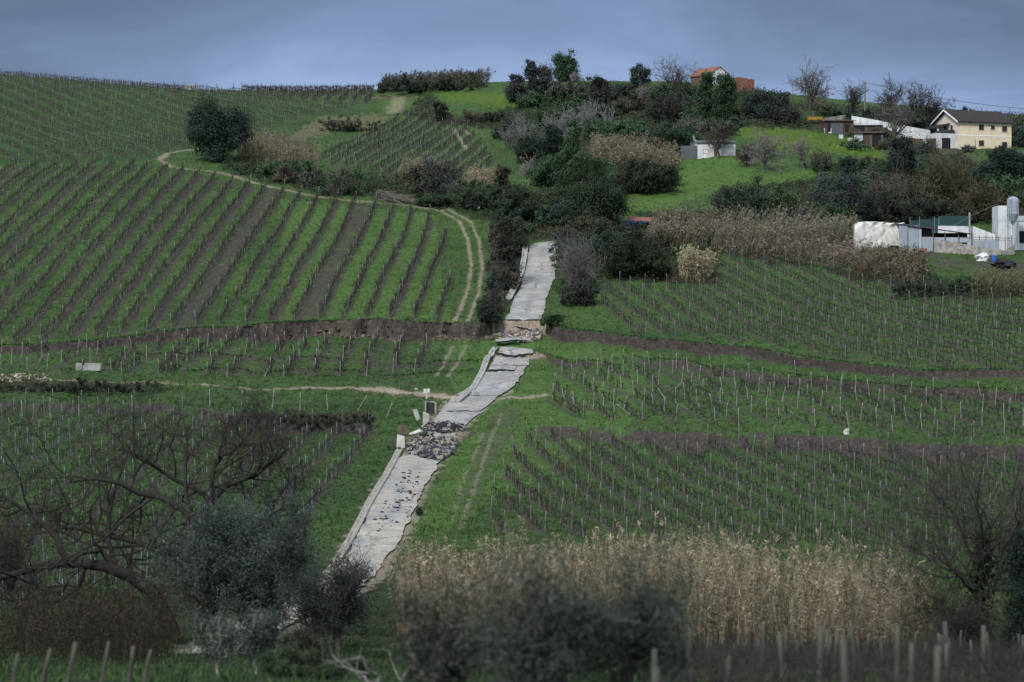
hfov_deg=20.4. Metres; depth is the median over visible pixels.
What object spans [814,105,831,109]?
bramble
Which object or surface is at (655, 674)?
post
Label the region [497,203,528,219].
bramble
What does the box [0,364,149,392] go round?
hedge
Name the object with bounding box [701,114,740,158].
bare tree
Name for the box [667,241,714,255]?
bramble
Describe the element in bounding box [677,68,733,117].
conifer
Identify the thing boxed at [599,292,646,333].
vine row
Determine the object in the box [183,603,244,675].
olive sapling
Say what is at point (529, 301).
road
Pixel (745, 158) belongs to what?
thicket
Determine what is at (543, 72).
shrub
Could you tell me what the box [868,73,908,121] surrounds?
bare tree
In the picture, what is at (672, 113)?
thicket
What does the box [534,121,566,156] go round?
bush
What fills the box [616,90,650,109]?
bramble
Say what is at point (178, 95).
vine row
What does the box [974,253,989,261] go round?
plastic heap
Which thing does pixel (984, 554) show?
ivy tree
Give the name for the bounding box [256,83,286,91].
vine row
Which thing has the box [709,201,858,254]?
reed bed
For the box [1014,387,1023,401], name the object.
vine row
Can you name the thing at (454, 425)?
asphalt plate
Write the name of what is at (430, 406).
drain box
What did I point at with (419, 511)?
bush
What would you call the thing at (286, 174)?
bramble
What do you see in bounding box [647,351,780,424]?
vine row
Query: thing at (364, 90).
vine row
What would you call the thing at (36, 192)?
vine row
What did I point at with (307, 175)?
bramble
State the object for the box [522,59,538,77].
tree
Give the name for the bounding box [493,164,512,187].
bush
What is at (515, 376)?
road
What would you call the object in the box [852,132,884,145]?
shed
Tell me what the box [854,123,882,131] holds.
shed
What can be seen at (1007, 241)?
stair
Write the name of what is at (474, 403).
road
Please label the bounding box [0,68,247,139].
vine row
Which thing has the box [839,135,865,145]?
bramble
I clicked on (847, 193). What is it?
olive tree
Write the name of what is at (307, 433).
vine row
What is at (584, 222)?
bush
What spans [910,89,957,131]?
bare tree
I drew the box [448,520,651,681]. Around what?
olive tree
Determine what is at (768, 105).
shrub
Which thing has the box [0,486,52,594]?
thicket
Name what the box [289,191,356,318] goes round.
vine row
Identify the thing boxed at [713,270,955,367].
vine row
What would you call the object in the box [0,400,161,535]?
vine row
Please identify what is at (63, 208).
vine row
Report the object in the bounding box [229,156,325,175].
hedge
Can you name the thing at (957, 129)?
house
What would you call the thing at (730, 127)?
bramble
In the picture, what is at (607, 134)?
bramble
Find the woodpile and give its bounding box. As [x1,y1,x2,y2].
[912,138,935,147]
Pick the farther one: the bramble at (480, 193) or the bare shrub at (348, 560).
the bramble at (480, 193)
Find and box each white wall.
[612,220,627,229]
[897,133,926,140]
[938,226,995,244]
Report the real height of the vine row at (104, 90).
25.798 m
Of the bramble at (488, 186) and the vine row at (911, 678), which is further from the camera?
the bramble at (488, 186)
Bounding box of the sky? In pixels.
[0,0,1023,114]
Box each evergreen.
[939,524,1023,655]
[985,145,1006,163]
[990,143,1023,183]
[1011,119,1023,146]
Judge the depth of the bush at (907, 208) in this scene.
427.67 m
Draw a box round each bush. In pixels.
[252,640,373,681]
[415,507,423,515]
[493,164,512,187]
[513,133,540,162]
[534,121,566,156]
[559,208,616,237]
[612,153,683,192]
[707,174,767,221]
[757,184,803,219]
[863,188,934,222]
[897,193,972,220]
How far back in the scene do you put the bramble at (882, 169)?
450.04 m
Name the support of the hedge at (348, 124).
on the ground at (416, 328)
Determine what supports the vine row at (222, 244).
on the ground at (416, 328)
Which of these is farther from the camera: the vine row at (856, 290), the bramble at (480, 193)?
the bramble at (480, 193)
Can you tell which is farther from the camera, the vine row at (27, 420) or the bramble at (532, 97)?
the bramble at (532, 97)
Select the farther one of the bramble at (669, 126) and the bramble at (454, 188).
the bramble at (669, 126)
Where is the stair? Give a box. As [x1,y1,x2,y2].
[1004,231,1010,246]
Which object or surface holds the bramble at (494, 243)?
on the ground at (416, 328)
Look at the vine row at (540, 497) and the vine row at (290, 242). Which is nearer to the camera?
the vine row at (540, 497)
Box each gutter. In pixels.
[322,448,402,575]
[455,390,471,401]
[469,346,498,389]
[506,246,527,300]
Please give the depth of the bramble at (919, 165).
453.44 m
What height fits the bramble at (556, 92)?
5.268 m
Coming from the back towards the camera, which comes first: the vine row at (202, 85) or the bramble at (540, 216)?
the vine row at (202, 85)
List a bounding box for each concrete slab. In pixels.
[408,429,421,434]
[413,409,420,420]
[423,412,428,424]
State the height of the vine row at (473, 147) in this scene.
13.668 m
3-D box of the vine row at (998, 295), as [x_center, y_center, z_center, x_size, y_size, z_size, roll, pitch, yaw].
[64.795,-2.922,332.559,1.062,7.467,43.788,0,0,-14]
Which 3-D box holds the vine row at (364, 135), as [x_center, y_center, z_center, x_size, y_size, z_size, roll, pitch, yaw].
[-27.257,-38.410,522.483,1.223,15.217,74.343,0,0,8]
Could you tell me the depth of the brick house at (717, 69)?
569.45 m
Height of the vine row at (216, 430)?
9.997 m
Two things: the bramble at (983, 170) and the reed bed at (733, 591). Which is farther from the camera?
the bramble at (983, 170)
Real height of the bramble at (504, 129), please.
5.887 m
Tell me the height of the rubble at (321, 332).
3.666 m
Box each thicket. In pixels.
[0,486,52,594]
[261,614,338,665]
[503,73,551,101]
[574,218,649,242]
[591,226,673,276]
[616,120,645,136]
[640,83,701,123]
[729,138,758,165]
[869,159,936,203]
[916,574,1002,654]
[951,175,1023,221]
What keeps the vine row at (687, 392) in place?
on the ground at (416, 328)
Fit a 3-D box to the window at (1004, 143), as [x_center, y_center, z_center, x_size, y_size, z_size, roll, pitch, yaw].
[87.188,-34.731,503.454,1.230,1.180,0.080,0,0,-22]
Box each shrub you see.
[306,159,371,196]
[325,530,378,590]
[388,150,465,194]
[429,100,449,120]
[460,108,481,122]
[473,296,505,323]
[474,215,529,282]
[477,110,507,121]
[496,109,542,147]
[502,216,531,248]
[530,107,584,137]
[537,62,555,80]
[539,226,608,290]
[539,313,565,326]
[557,98,600,126]
[558,279,602,305]
[570,72,584,81]
[585,75,612,103]
[596,104,620,124]
[633,81,652,101]
[647,156,685,182]
[675,115,709,133]
[739,90,766,118]
[753,88,792,122]
[778,105,806,125]
[910,139,977,205]
[960,144,975,152]
[962,160,979,173]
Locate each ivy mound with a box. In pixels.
[527,142,617,185]
[552,156,607,189]
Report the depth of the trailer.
512.00 m
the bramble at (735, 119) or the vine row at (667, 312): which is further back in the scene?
the bramble at (735, 119)
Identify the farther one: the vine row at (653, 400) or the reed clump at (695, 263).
the reed clump at (695, 263)
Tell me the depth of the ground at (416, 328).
350.78 m
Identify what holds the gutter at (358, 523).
on the ground at (416, 328)
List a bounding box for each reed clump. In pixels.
[397,155,421,186]
[462,162,498,186]
[673,244,726,280]
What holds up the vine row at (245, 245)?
on the ground at (416, 328)
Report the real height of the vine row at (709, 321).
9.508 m
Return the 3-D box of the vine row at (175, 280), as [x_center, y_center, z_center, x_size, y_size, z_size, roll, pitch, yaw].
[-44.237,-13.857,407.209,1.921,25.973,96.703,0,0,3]
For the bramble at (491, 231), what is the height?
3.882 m
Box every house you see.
[689,66,727,84]
[923,109,1014,148]
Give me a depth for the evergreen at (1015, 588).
119.91 m
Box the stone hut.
[184,85,194,89]
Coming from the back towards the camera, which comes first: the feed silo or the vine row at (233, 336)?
the feed silo
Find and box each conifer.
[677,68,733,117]
[697,71,742,119]
[832,152,858,176]
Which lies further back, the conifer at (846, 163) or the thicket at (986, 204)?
the conifer at (846, 163)
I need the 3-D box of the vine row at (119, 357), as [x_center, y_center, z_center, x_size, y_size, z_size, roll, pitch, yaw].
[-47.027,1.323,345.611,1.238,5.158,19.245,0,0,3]
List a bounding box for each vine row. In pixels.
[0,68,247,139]
[0,69,183,136]
[0,71,204,145]
[0,78,187,148]
[0,86,169,152]
[0,97,147,155]
[0,106,126,157]
[0,115,103,160]
[0,135,45,160]
[0,147,20,161]
[0,154,79,232]
[0,154,153,330]
[0,155,60,211]
[0,156,18,177]
[0,156,39,192]
[0,156,96,254]
[0,157,115,275]
[0,157,135,301]
[0,340,32,367]
[0,388,52,438]
[0,388,108,479]
[0,390,81,458]
[0,395,27,421]
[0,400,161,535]
[1,123,75,160]
[1,408,233,584]
[2,411,260,601]
[3,400,129,501]
[9,408,207,569]
[11,156,169,341]
[11,397,182,553]
[15,73,188,122]
[38,161,184,338]
[38,337,49,362]
[41,71,255,131]
[47,334,86,366]
[55,71,259,130]
[62,419,285,594]
[64,164,200,337]
[77,77,271,126]
[80,77,282,122]
[81,332,108,368]
[93,165,216,334]
[110,331,138,370]
[112,79,298,118]
[115,421,311,592]
[119,173,233,332]
[120,331,166,373]
[122,79,316,116]
[140,173,251,330]
[155,81,336,112]
[158,329,189,373]
[167,328,213,374]
[169,181,267,327]
[175,83,347,107]
[177,410,342,583]
[193,179,284,325]
[206,327,237,375]
[216,187,301,322]
[227,326,266,376]
[243,189,319,320]
[246,83,274,91]
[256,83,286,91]
[264,331,285,376]
[266,83,302,94]
[268,188,339,320]
[277,82,312,95]
[281,330,309,376]
[283,411,369,549]
[287,83,321,97]
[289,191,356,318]
[299,83,333,99]
[312,83,349,101]
[313,331,330,376]
[317,191,376,318]
[320,107,401,157]
[324,84,360,100]
[330,111,413,164]
[335,330,355,374]
[337,81,373,102]
[339,199,397,318]
[343,107,424,165]
[350,85,374,103]
[355,114,435,169]
[362,198,414,316]
[362,327,379,375]
[363,91,372,102]
[366,113,450,174]
[381,116,459,177]
[386,210,431,316]
[391,333,406,372]
[394,120,467,179]
[408,126,476,184]
[410,334,428,370]
[412,221,449,317]
[433,270,454,318]
[443,134,482,167]
[454,145,487,176]
[458,151,493,183]
[490,495,507,531]
[492,474,547,533]
[503,458,585,537]
[512,435,629,540]
[525,421,669,542]
[548,417,709,542]
[552,383,584,417]
[554,375,619,418]
[561,364,642,419]
[576,350,678,420]
[579,420,752,545]
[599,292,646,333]
[600,350,717,422]
[603,277,675,336]
[610,426,795,548]
[619,271,707,338]
[621,348,739,424]
[636,640,1023,681]
[643,426,839,549]
[644,279,741,339]
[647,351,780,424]
[651,637,899,681]
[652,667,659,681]
[659,621,1023,681]
[664,627,1023,681]
[665,621,1023,681]
[666,274,787,347]
[667,625,1023,681]
[670,614,1023,681]
[674,427,892,553]
[675,621,1023,679]
[676,353,819,426]
[676,632,1023,675]
[684,625,1023,680]
[686,273,849,358]
[692,634,992,676]
[693,635,1016,674]
[696,632,1023,681]
[703,269,910,366]
[707,425,950,560]
[709,355,849,428]
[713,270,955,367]
[716,629,1023,671]
[717,258,997,369]
[729,245,1023,367]
[738,424,975,556]
[748,363,892,430]
[751,242,1023,354]
[773,425,1004,551]
[785,253,1020,342]
[794,360,937,437]
[798,626,1023,656]
[804,430,1011,541]
[833,259,1022,331]
[840,374,976,437]
[846,432,1021,531]
[867,627,1019,653]
[875,272,1023,323]
[887,432,1023,509]
[892,374,1023,436]
[922,276,1023,312]
[928,433,1023,494]
[930,630,1018,658]
[931,377,1023,425]
[968,436,1023,480]
[977,382,1022,418]
[991,287,1023,308]
[1005,437,1023,461]
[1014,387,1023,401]
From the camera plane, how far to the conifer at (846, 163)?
449.21 m
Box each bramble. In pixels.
[227,406,376,426]
[255,162,285,174]
[272,162,300,181]
[299,168,328,185]
[412,189,469,205]
[415,176,534,207]
[426,181,456,194]
[440,179,465,195]
[456,184,475,197]
[458,179,485,187]
[464,200,500,209]
[473,184,493,191]
[475,295,488,308]
[476,195,503,206]
[481,260,510,291]
[482,272,501,290]
[482,286,505,309]
[484,248,497,270]
[487,113,530,138]
[487,222,502,241]
[490,239,496,249]
[491,183,579,218]
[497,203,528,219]
[499,266,519,288]
[514,215,536,231]
[515,89,547,107]
[522,124,541,138]
[524,162,544,186]
[533,200,564,225]
[534,105,569,125]
[534,182,567,204]
[543,199,571,222]
[545,76,592,99]
[547,220,579,251]
[549,247,580,266]
[554,96,577,111]
[555,236,596,255]
[558,207,597,224]
[558,264,595,282]
[566,90,587,103]
[568,99,620,123]
[575,101,616,112]
[581,116,614,137]
[587,230,623,244]
[589,241,606,255]
[601,86,617,98]
[602,128,620,139]
[603,174,619,185]
[607,96,637,113]
[609,82,642,99]
[609,117,639,132]
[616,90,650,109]
[619,120,649,139]
[624,224,649,242]
[633,227,670,250]
[636,120,667,138]
[648,82,679,101]
[650,229,673,251]
[659,121,675,130]
[665,221,688,240]
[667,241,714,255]
[669,81,701,98]
[673,121,700,141]
[675,90,684,99]
[678,104,703,122]
[695,118,720,131]
[710,117,739,136]
[718,114,744,126]
[722,198,748,224]
[753,189,808,221]
[808,199,863,224]
[810,169,861,192]
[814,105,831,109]
[821,107,842,115]
[831,178,879,195]
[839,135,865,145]
[841,107,856,115]
[843,128,865,137]
[845,140,871,149]
[856,165,890,185]
[856,176,877,186]
[857,155,886,175]
[861,176,889,196]
[871,126,889,137]
[873,137,890,149]
[873,174,914,206]
[890,275,993,295]
[899,182,934,201]
[911,131,942,160]
[913,153,939,183]
[916,183,942,203]
[948,157,978,186]
[950,150,976,172]
[952,185,984,202]
[961,170,988,189]
[968,158,997,184]
[981,167,1023,207]
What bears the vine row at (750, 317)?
on the ground at (416, 328)
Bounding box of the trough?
[76,363,101,370]
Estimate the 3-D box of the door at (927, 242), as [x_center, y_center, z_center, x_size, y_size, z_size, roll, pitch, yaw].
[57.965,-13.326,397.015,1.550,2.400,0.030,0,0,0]
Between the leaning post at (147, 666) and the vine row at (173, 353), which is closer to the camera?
the leaning post at (147, 666)
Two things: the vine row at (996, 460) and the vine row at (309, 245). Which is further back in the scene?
the vine row at (309, 245)
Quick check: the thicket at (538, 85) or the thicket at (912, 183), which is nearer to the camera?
the thicket at (912, 183)
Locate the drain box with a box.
[425,401,435,413]
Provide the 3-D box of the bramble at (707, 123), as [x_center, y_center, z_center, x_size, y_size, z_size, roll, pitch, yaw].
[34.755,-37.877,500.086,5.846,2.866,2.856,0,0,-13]
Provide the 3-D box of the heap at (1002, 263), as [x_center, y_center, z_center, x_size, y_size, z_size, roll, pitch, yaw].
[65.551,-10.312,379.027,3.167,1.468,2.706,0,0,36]
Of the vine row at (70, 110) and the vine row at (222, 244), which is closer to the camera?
the vine row at (222, 244)
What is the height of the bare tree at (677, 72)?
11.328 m
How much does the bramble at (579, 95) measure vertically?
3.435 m
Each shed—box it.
[627,216,654,226]
[820,120,855,134]
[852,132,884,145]
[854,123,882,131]
[896,224,971,250]
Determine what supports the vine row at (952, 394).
on the ground at (416, 328)
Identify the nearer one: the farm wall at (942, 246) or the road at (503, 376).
the road at (503, 376)
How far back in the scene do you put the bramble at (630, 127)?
496.63 m
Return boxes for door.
[922,237,932,250]
[1020,231,1023,242]
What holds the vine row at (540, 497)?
on the ground at (416, 328)
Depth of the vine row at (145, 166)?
408.16 m
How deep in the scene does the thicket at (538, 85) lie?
561.22 m
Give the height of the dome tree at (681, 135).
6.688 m
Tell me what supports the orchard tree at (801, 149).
on the ground at (416, 328)
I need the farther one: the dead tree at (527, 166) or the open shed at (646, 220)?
the dead tree at (527, 166)
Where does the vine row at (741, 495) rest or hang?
on the ground at (416, 328)
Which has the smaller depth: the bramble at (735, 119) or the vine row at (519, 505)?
the vine row at (519, 505)
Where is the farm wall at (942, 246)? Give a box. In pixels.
[934,238,1014,255]
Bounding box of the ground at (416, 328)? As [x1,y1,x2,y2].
[0,74,1023,681]
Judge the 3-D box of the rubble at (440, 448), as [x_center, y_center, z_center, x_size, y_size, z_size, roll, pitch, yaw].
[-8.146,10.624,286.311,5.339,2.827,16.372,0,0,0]
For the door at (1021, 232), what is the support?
in the farm building
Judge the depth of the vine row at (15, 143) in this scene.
488.86 m
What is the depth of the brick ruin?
559.10 m
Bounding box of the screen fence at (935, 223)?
[910,216,967,232]
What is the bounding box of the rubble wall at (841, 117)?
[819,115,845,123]
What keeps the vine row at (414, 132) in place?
on the ground at (416, 328)
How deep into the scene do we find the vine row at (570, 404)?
307.34 m
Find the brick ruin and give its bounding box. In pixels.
[734,77,753,90]
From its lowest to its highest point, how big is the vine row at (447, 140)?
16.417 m
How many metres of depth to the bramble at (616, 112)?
532.18 m
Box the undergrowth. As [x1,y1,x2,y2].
[0,76,1023,673]
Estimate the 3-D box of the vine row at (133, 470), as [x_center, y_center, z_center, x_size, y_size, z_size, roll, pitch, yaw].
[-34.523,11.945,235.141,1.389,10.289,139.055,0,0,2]
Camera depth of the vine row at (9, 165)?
461.47 m
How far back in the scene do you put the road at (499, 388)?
324.15 m
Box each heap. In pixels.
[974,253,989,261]
[991,258,1016,267]
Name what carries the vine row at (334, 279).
on the ground at (416, 328)
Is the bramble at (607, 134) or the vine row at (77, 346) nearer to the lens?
the vine row at (77, 346)
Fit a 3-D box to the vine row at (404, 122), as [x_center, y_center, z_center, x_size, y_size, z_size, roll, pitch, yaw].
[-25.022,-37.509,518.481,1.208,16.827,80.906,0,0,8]
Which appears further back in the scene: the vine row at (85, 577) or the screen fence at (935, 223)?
the screen fence at (935, 223)
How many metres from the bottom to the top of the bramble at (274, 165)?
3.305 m
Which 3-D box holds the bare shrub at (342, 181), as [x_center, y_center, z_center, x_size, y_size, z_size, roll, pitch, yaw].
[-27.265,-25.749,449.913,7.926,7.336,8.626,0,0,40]
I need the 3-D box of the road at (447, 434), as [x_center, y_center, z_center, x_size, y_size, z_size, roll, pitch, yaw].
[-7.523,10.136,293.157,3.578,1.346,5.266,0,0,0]
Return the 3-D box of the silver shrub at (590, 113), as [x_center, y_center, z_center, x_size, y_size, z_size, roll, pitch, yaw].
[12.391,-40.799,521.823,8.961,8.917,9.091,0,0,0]
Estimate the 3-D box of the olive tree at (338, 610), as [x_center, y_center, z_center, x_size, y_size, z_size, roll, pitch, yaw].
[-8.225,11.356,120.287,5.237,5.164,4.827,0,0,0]
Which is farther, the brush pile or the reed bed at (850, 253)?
the brush pile
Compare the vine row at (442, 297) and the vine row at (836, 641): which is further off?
the vine row at (442, 297)
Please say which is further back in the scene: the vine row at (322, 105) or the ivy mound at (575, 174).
the vine row at (322, 105)
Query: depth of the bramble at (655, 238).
407.18 m
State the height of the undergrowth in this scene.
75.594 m
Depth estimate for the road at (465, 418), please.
305.80 m
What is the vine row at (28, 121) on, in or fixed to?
on the ground at (416, 328)
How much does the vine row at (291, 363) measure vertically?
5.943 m
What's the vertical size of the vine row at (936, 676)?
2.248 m
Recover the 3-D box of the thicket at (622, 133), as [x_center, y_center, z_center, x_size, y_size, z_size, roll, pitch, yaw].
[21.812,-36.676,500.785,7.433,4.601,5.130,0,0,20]
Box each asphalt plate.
[427,431,440,435]
[433,421,446,428]
[452,423,462,429]
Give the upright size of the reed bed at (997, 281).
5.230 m
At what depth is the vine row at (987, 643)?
84.58 m
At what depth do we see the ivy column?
470.71 m
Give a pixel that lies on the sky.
(972, 51)
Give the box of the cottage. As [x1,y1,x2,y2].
[681,136,736,159]
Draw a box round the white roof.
[851,116,929,137]
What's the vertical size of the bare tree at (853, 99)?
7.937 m
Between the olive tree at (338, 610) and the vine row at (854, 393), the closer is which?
the olive tree at (338, 610)
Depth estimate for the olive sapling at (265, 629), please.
84.24 m
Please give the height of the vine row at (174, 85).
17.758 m
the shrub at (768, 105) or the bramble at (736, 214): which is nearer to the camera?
the bramble at (736, 214)
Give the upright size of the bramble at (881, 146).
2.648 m
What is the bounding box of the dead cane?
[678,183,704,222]
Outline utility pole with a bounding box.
[864,81,866,110]
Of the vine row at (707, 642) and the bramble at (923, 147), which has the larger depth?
the bramble at (923, 147)
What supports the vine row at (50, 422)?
on the ground at (416, 328)
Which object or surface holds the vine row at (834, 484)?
on the ground at (416, 328)
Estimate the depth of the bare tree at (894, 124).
492.20 m
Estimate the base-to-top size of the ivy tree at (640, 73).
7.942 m
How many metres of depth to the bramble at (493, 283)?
380.98 m
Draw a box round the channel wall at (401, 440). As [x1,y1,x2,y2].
[396,434,404,447]
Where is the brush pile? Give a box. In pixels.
[373,188,417,204]
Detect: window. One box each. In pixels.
[703,149,708,153]
[978,124,983,130]
[978,140,983,146]
[1001,126,1007,131]
[1001,141,1007,147]
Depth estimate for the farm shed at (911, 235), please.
397.20 m
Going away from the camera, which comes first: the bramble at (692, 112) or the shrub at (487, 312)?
the shrub at (487, 312)
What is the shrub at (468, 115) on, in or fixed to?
on the ground at (416, 328)
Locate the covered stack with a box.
[853,222,904,249]
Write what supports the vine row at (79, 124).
on the ground at (416, 328)
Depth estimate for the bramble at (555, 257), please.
400.48 m
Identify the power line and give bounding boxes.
[869,83,1023,108]
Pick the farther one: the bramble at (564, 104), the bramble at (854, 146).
the bramble at (564, 104)
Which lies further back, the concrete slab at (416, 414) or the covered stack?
the covered stack
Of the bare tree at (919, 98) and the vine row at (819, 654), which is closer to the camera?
the vine row at (819, 654)
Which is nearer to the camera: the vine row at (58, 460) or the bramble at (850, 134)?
the vine row at (58, 460)
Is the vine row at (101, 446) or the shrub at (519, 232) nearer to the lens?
the vine row at (101, 446)
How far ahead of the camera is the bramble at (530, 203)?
432.29 m
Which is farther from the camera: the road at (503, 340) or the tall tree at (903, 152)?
the tall tree at (903, 152)
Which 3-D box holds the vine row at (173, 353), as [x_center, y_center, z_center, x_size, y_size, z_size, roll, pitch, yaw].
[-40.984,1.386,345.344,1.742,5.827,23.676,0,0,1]
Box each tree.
[0,322,360,647]
[120,474,347,654]
[183,88,260,161]
[253,547,378,656]
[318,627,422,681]
[348,553,520,681]
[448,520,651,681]
[516,149,537,184]
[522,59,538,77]
[546,528,718,681]
[548,48,580,81]
[558,171,637,229]
[628,62,655,89]
[644,123,699,153]
[653,54,699,95]
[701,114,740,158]
[737,122,795,173]
[778,134,814,169]
[787,56,844,116]
[805,145,831,166]
[806,165,881,221]
[817,376,1023,654]
[842,77,870,109]
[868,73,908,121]
[869,94,918,139]
[881,133,917,187]
[892,79,935,126]
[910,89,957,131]
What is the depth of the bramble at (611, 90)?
553.92 m
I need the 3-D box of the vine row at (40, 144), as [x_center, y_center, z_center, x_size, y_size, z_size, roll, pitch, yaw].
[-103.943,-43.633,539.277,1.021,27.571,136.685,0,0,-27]
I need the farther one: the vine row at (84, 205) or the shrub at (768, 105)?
the shrub at (768, 105)
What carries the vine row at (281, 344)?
on the ground at (416, 328)
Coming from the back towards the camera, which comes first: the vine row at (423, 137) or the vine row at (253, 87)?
the vine row at (253, 87)
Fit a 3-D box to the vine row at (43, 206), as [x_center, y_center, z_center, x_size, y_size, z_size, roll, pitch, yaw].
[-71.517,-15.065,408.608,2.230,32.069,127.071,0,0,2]
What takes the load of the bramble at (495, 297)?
on the ground at (416, 328)
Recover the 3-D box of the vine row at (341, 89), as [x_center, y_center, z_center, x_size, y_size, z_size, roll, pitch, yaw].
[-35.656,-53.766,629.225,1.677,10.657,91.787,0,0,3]
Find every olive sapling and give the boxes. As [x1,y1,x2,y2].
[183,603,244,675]
[219,600,296,673]
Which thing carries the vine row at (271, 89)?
on the ground at (416, 328)
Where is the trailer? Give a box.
[807,117,821,122]
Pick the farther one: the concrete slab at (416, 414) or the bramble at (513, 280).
the bramble at (513, 280)
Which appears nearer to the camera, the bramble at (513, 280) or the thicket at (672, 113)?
the bramble at (513, 280)
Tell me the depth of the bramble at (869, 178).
441.02 m
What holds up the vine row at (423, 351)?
on the ground at (416, 328)
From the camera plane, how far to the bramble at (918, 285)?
362.30 m
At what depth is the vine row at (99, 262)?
397.86 m
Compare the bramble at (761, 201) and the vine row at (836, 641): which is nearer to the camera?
the vine row at (836, 641)
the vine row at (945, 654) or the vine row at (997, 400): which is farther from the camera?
the vine row at (997, 400)
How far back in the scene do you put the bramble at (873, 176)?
442.22 m
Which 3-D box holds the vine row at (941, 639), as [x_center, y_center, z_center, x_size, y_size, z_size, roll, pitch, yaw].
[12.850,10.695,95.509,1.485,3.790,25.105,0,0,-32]
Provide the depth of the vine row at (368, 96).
583.93 m
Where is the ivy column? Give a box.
[564,118,593,155]
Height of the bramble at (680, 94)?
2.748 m
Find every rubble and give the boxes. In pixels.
[0,373,51,381]
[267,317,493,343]
[406,430,458,460]
[421,420,466,433]
[438,396,456,407]
[498,327,542,342]
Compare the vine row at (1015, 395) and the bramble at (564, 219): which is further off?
the bramble at (564, 219)
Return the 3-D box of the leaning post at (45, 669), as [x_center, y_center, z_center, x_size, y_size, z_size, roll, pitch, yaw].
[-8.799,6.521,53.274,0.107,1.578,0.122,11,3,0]
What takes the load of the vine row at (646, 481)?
on the ground at (416, 328)
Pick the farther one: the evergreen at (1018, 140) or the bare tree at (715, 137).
the evergreen at (1018, 140)
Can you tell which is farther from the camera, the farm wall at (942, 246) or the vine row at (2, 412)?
the farm wall at (942, 246)
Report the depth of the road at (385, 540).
240.08 m
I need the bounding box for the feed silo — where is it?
[1007,195,1018,249]
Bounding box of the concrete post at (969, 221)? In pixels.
[955,205,993,236]
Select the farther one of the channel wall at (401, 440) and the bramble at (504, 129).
the bramble at (504, 129)
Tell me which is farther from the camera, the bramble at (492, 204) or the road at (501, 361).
the bramble at (492, 204)
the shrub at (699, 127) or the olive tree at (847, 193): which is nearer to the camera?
the olive tree at (847, 193)
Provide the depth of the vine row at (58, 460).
270.20 m
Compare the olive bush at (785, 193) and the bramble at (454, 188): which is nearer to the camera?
the olive bush at (785, 193)
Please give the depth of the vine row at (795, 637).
102.79 m
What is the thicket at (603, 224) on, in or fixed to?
on the ground at (416, 328)
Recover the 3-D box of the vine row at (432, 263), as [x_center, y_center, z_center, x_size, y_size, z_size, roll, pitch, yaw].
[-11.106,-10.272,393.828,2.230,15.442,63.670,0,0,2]
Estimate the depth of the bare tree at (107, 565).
133.72 m
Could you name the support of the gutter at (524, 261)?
on the ground at (416, 328)
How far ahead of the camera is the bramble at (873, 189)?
436.66 m
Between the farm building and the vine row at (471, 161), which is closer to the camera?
the farm building
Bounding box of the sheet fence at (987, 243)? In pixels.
[973,236,1011,249]
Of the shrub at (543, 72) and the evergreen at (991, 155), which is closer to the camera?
the evergreen at (991, 155)
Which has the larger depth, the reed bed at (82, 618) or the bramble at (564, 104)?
the bramble at (564, 104)
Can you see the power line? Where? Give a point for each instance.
(949, 99)
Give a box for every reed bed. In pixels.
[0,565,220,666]
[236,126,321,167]
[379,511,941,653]
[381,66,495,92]
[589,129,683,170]
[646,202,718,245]
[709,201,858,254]
[728,232,930,282]
[969,265,1023,296]
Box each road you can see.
[188,454,441,655]
[424,432,456,437]
[430,411,481,428]
[441,395,497,411]
[456,381,515,395]
[481,371,513,381]
[488,365,516,371]
[489,357,529,366]
[495,337,517,342]
[496,347,533,357]
[505,240,559,320]
[505,332,530,341]
[508,366,526,382]
[515,326,531,330]
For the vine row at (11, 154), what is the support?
on the ground at (416, 328)
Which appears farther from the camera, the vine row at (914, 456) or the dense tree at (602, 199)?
the dense tree at (602, 199)
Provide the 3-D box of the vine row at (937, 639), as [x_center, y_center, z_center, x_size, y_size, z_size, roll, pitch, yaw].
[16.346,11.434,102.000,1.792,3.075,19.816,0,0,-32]
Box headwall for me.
[397,425,408,434]
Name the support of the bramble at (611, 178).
on the ground at (416, 328)
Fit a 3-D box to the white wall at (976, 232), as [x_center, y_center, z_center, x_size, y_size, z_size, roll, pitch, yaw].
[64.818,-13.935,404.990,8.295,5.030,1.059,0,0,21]
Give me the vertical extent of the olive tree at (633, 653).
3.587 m
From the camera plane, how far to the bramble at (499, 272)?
381.53 m
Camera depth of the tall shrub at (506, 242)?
386.05 m
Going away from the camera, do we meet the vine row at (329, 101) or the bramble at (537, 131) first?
the bramble at (537, 131)
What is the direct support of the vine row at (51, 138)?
on the ground at (416, 328)
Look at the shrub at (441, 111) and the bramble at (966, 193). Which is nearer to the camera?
the bramble at (966, 193)
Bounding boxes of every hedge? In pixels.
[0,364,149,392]
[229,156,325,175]
[317,113,380,130]
[374,65,488,93]
[803,152,889,171]
[843,102,975,125]
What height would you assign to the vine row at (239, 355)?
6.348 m
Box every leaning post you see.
[12,653,18,681]
[41,648,51,681]
[66,642,77,681]
[99,641,109,681]
[127,645,134,681]
[143,649,151,681]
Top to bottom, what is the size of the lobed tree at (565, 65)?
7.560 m
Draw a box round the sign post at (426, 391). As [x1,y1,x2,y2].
[424,389,429,398]
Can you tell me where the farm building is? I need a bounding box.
[992,206,1023,250]
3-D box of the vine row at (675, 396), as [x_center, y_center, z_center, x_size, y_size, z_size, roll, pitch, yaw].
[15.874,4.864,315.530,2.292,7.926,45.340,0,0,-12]
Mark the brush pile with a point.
(392, 197)

